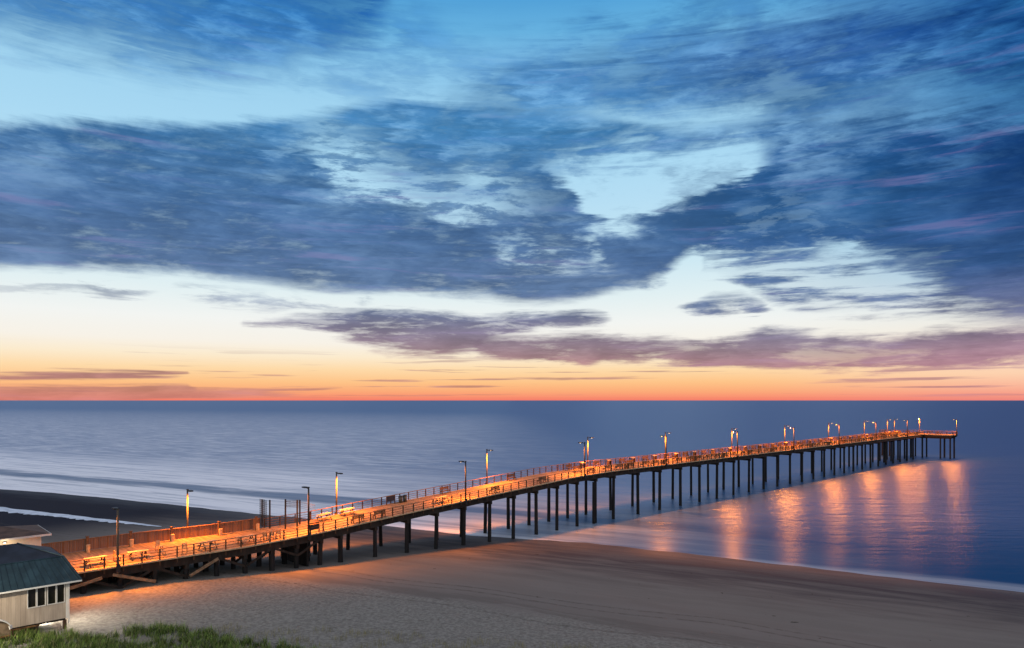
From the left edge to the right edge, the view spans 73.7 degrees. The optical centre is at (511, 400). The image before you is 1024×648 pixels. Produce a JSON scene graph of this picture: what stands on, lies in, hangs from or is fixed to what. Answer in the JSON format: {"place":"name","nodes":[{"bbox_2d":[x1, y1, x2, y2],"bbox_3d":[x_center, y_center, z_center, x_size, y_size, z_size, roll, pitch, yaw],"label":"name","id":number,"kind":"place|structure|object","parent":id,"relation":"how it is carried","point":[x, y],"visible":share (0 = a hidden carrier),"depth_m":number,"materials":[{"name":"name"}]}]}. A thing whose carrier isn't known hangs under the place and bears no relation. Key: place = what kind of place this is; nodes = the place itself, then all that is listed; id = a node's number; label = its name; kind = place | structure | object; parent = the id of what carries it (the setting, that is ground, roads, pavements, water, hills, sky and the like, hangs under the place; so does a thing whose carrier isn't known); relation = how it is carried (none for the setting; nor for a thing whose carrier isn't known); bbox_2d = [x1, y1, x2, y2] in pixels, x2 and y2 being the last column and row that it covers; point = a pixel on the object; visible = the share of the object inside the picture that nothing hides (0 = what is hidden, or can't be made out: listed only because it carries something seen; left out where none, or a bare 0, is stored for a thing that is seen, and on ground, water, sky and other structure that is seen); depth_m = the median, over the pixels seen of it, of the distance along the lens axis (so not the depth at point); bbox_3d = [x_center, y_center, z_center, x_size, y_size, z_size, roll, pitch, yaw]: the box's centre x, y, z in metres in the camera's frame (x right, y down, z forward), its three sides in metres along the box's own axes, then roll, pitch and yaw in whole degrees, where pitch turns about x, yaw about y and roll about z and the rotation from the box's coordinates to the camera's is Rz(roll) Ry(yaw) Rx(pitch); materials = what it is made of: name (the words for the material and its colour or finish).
{"place":"outdoors","nodes":[
{"label":"outdoors","id":0,"kind":"place"},
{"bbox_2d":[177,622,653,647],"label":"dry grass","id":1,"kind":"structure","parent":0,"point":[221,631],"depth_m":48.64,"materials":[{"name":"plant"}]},
{"bbox_2d":[0,400,1023,591],"bbox_3d":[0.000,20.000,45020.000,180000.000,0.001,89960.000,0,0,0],"label":"sea","id":2,"kind":"structure","parent":0,"point":[932,516],"depth_m":203.07,"materials":[{"name":"blue liquid"}]},
{"bbox_2d":[62,429,957,593],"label":"fishing pier","id":3,"kind":"structure","parent":2,"relation":"in","point":[293,544],"depth_m":91.04,"materials":[{"name":"brown wood"}]},
{"bbox_2d":[85,536,89,552],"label":"fence bollard","id":4,"kind":"object","parent":3,"relation":"on","point":[87,545],"visible":1,"depth_m":68.07,"materials":[{"name":"brown wood"}]},
{"bbox_2d":[82,555,108,567],"bbox_3d":[-38.217,14.794,62.661,1.500,0.773,1.800,0,0,40],"label":"picnic table","id":5,"kind":"object","parent":3,"relation":"on","point":[89,560],"visible":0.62,"depth_m":62.55,"materials":[{"name":"brown wood"}]},
{"bbox_2d":[112,507,120,573],"bbox_3d":[-36.225,12.799,62.483,0.400,5.940,1.420,0,0,-44],"label":"pier lamp","id":6,"kind":"object","parent":3,"relation":"attached to","point":[118,567],"visible":1,"depth_m":62.03,"materials":[{"name":"brown wood"}]},
{"bbox_2d":[128,531,133,546],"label":"fence bollard","id":7,"kind":"object","parent":3,"relation":"on","point":[131,542],"visible":1,"depth_m":70.84,"materials":[{"name":"brown wood"}]},
{"bbox_2d":[126,549,149,560],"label":"picnic table","id":8,"kind":"object","parent":3,"relation":"on","point":[145,552],"visible":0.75,"depth_m":65.18,"materials":[{"name":"brown wood"}]},
{"bbox_2d":[41,518,259,553],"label":"board fence","id":9,"kind":"object","parent":3,"relation":"on","point":[164,534],"visible":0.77,"depth_m":72.94,"materials":[{"name":"brown wood"}]},
{"bbox_2d":[155,540,162,550],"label":"deck chair","id":10,"kind":"object","parent":3,"relation":"on","point":[157,542],"visible":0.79,"depth_m":68.81,"materials":[{"name":"brown wood"}]},
{"bbox_2d":[169,526,174,541],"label":"fence bollard","id":11,"kind":"object","parent":3,"relation":"on","point":[172,536],"visible":1,"depth_m":73.43,"materials":[{"name":"brown wood"}]},
{"bbox_2d":[186,489,192,526],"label":"pier lamp","id":12,"kind":"object","parent":3,"relation":"attached to","point":[187,522],"visible":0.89,"depth_m":75.32,"materials":[{"name":"metal"}]},
{"bbox_2d":[195,540,217,550],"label":"picnic table","id":13,"kind":"object","parent":3,"relation":"on","point":[200,544],"visible":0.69,"depth_m":69.54,"materials":[{"name":"brown wood"}]},
{"bbox_2d":[217,521,221,535],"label":"fence bollard","id":14,"kind":"object","parent":3,"relation":"on","point":[219,530],"visible":1,"depth_m":76.43,"materials":[{"name":"brown wood"}]},
{"bbox_2d":[235,534,256,544],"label":"picnic table","id":15,"kind":"object","parent":3,"relation":"on","point":[253,539],"visible":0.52,"depth_m":72.24,"materials":[{"name":"brown wood"}]},
{"bbox_2d":[254,516,259,530],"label":"fence bollard","id":16,"kind":"object","parent":3,"relation":"on","point":[257,525],"visible":1,"depth_m":78.83,"materials":[{"name":"brown wood"}]},
{"bbox_2d":[260,531,266,540],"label":"deck chair","id":17,"kind":"object","parent":3,"relation":"on","point":[265,535],"visible":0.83,"depth_m":72.98,"materials":[{"name":"brown wood"}]},
{"bbox_2d":[275,529,280,538],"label":"deck chair","id":18,"kind":"object","parent":3,"relation":"on","point":[277,532],"visible":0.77,"depth_m":73.98,"materials":[{"name":"brown wood"}]},
{"bbox_2d":[259,499,314,529],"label":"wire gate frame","id":19,"kind":"object","parent":3,"relation":"on","point":[262,512],"visible":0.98,"depth_m":79.79,"materials":[{"name":"brown metal"}]},
{"bbox_2d":[302,486,310,540],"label":"pier lamp","id":20,"kind":"object","parent":3,"relation":"attached to","point":[309,536],"visible":1,"depth_m":75.17,"materials":[{"name":"metal"}]},
{"bbox_2d":[310,521,319,531],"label":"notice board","id":21,"kind":"object","parent":3,"relation":"on","point":[314,527],"visible":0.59,"depth_m":76.54,"materials":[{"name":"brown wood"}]},
{"bbox_2d":[315,512,333,520],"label":"picnic table","id":22,"kind":"object","parent":3,"relation":"on","point":[323,514],"visible":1,"depth_m":83.13,"materials":[{"name":"brown wood"}]},
{"bbox_2d":[335,472,342,514],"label":"pier lamp","id":23,"kind":"object","parent":3,"relation":"attached to","point":[336,490],"visible":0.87,"depth_m":86.03,"materials":[{"name":"metal"}]},
{"bbox_2d":[338,507,355,515],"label":"picnic table","id":24,"kind":"object","parent":3,"relation":"on","point":[350,509],"visible":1,"depth_m":85.52,"materials":[{"name":"brown wood"}]},
{"bbox_2d":[351,513,363,522],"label":"bench","id":25,"kind":"object","parent":3,"relation":"on","point":[356,517],"visible":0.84,"depth_m":80.74,"materials":[{"name":"brown wood"}]},
{"bbox_2d":[373,509,385,517],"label":"bench","id":26,"kind":"object","parent":3,"relation":"on","point":[375,513],"visible":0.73,"depth_m":82.78,"materials":[{"name":"brown wood"}]},
{"bbox_2d":[386,495,394,504],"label":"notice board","id":27,"kind":"object","parent":3,"relation":"on","point":[390,498],"visible":1,"depth_m":90.99,"materials":[{"name":"brown wood"}]},
{"bbox_2d":[398,495,402,502],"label":"trash bin","id":28,"kind":"object","parent":3,"relation":"on","point":[400,497],"visible":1,"depth_m":91.58,"materials":[{"name":"plastic"}]},
{"bbox_2d":[434,496,449,503],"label":"picnic table","id":29,"kind":"object","parent":3,"relation":"on","point":[441,498],"visible":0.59,"depth_m":90.61,"materials":[{"name":"brown wood"}]},
{"bbox_2d":[440,486,450,494],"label":"bench","id":30,"kind":"object","parent":3,"relation":"on","point":[443,488],"visible":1,"depth_m":97.37,"materials":[{"name":"brown wood"}]},
{"bbox_2d":[459,461,467,505],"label":"pier lamp","id":31,"kind":"object","parent":3,"relation":"attached to","point":[466,501],"visible":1,"depth_m":91.02,"materials":[{"name":"metal"}]},
{"bbox_2d":[485,449,492,483],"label":"pier lamp","id":32,"kind":"object","parent":3,"relation":"attached to","point":[487,465],"visible":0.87,"depth_m":103.94,"materials":[{"name":"metal"}]},
{"bbox_2d":[507,473,515,480],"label":"bench","id":33,"kind":"object","parent":3,"relation":"on","point":[510,476],"visible":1,"depth_m":106.54,"materials":[{"name":"brown wood"}]},
{"bbox_2d":[578,442,585,479],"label":"pier lamp","id":34,"kind":"object","parent":3,"relation":"attached to","point":[584,460],"visible":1,"depth_m":108.36,"materials":[{"name":"metal"}]},
{"bbox_2d":[586,437,593,466],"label":"pier lamp","id":35,"kind":"object","parent":3,"relation":"attached to","point":[587,448],"visible":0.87,"depth_m":120.78,"materials":[{"name":"metal"}]},
{"bbox_2d":[661,436,667,467],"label":"pier lamp","id":36,"kind":"object","parent":3,"relation":"attached to","point":[666,451],"visible":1,"depth_m":124.58,"materials":[{"name":"metal"}]},
{"bbox_2d":[732,431,738,458],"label":"pier lamp","id":37,"kind":"object","parent":3,"relation":"attached to","point":[737,444],"visible":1,"depth_m":143.37,"materials":[{"name":"metal"}]},
{"bbox_2d":[0,489,1023,647],"bbox_3d":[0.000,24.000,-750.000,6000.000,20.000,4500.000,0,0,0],"label":"ground","id":38,"kind":"structure","parent":0,"point":[529,593],"depth_m":63.06,"materials":[{"name":"beige sand"}]},
{"bbox_2d":[0,619,38,640],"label":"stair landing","id":39,"kind":"object","parent":38,"relation":"on","point":[6,627],"visible":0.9,"depth_m":46.76,"materials":[{"name":"brown wood"}]},
{"bbox_2d":[0,525,50,545],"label":"pier house","id":40,"kind":"structure","parent":38,"relation":"on","point":[28,534],"depth_m":64.94,"materials":[{"name":"white plastic"}]},
{"bbox_2d":[0,542,81,631],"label":"beach house","id":41,"kind":"structure","parent":38,"relation":"on","point":[35,581],"depth_m":49.42,"materials":[{"name":"white wood"}]},
{"bbox_2d":[27,588,36,608],"bbox_3d":[-34.459,14.195,48.991,0.560,1.410,0.120,0,0,-44],"label":"window","id":42,"kind":"structure","parent":41,"relation":"in","point":[32,593],"depth_m":49.01,"materials":[{"name":"black glass"}]},
{"bbox_2d":[37,587,45,606],"bbox_3d":[-34.055,14.195,49.386,0.550,1.410,0.120,0,0,-44],"label":"window","id":43,"kind":"structure","parent":41,"relation":"in","point":[41,592],"depth_m":49.43,"materials":[{"name":"black glass"}]},
{"bbox_2d":[47,585,55,604],"bbox_3d":[-33.601,14.195,49.829,0.560,1.410,0.120,0,0,-44],"label":"window","id":44,"kind":"structure","parent":41,"relation":"in","point":[51,590],"depth_m":49.86,"materials":[{"name":"black glass"}]},
{"bbox_2d":[56,584,64,603],"bbox_3d":[-33.204,14.195,50.217,0.530,1.410,0.120,0,0,-44],"label":"window","id":45,"kind":"structure","parent":41,"relation":"in","point":[60,589],"depth_m":50.25,"materials":[{"name":"black glass"}]},
{"bbox_2d":[0,507,160,526],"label":"sea foam","id":46,"kind":"object","parent":38,"relation":"on","point":[19,511],"visible":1,"depth_m":111.17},
{"bbox_2d":[0,617,317,647],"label":"dune grass","id":47,"kind":"structure","parent":38,"relation":"on","point":[50,639],"depth_m":47.00,"materials":[{"name":"green plant"}]},
{"bbox_2d":[0,0,1023,399],"label":"sky","id":48,"kind":"structure","parent":0,"point":[200,199],"materials":[{"name":"blue"}]}
]}

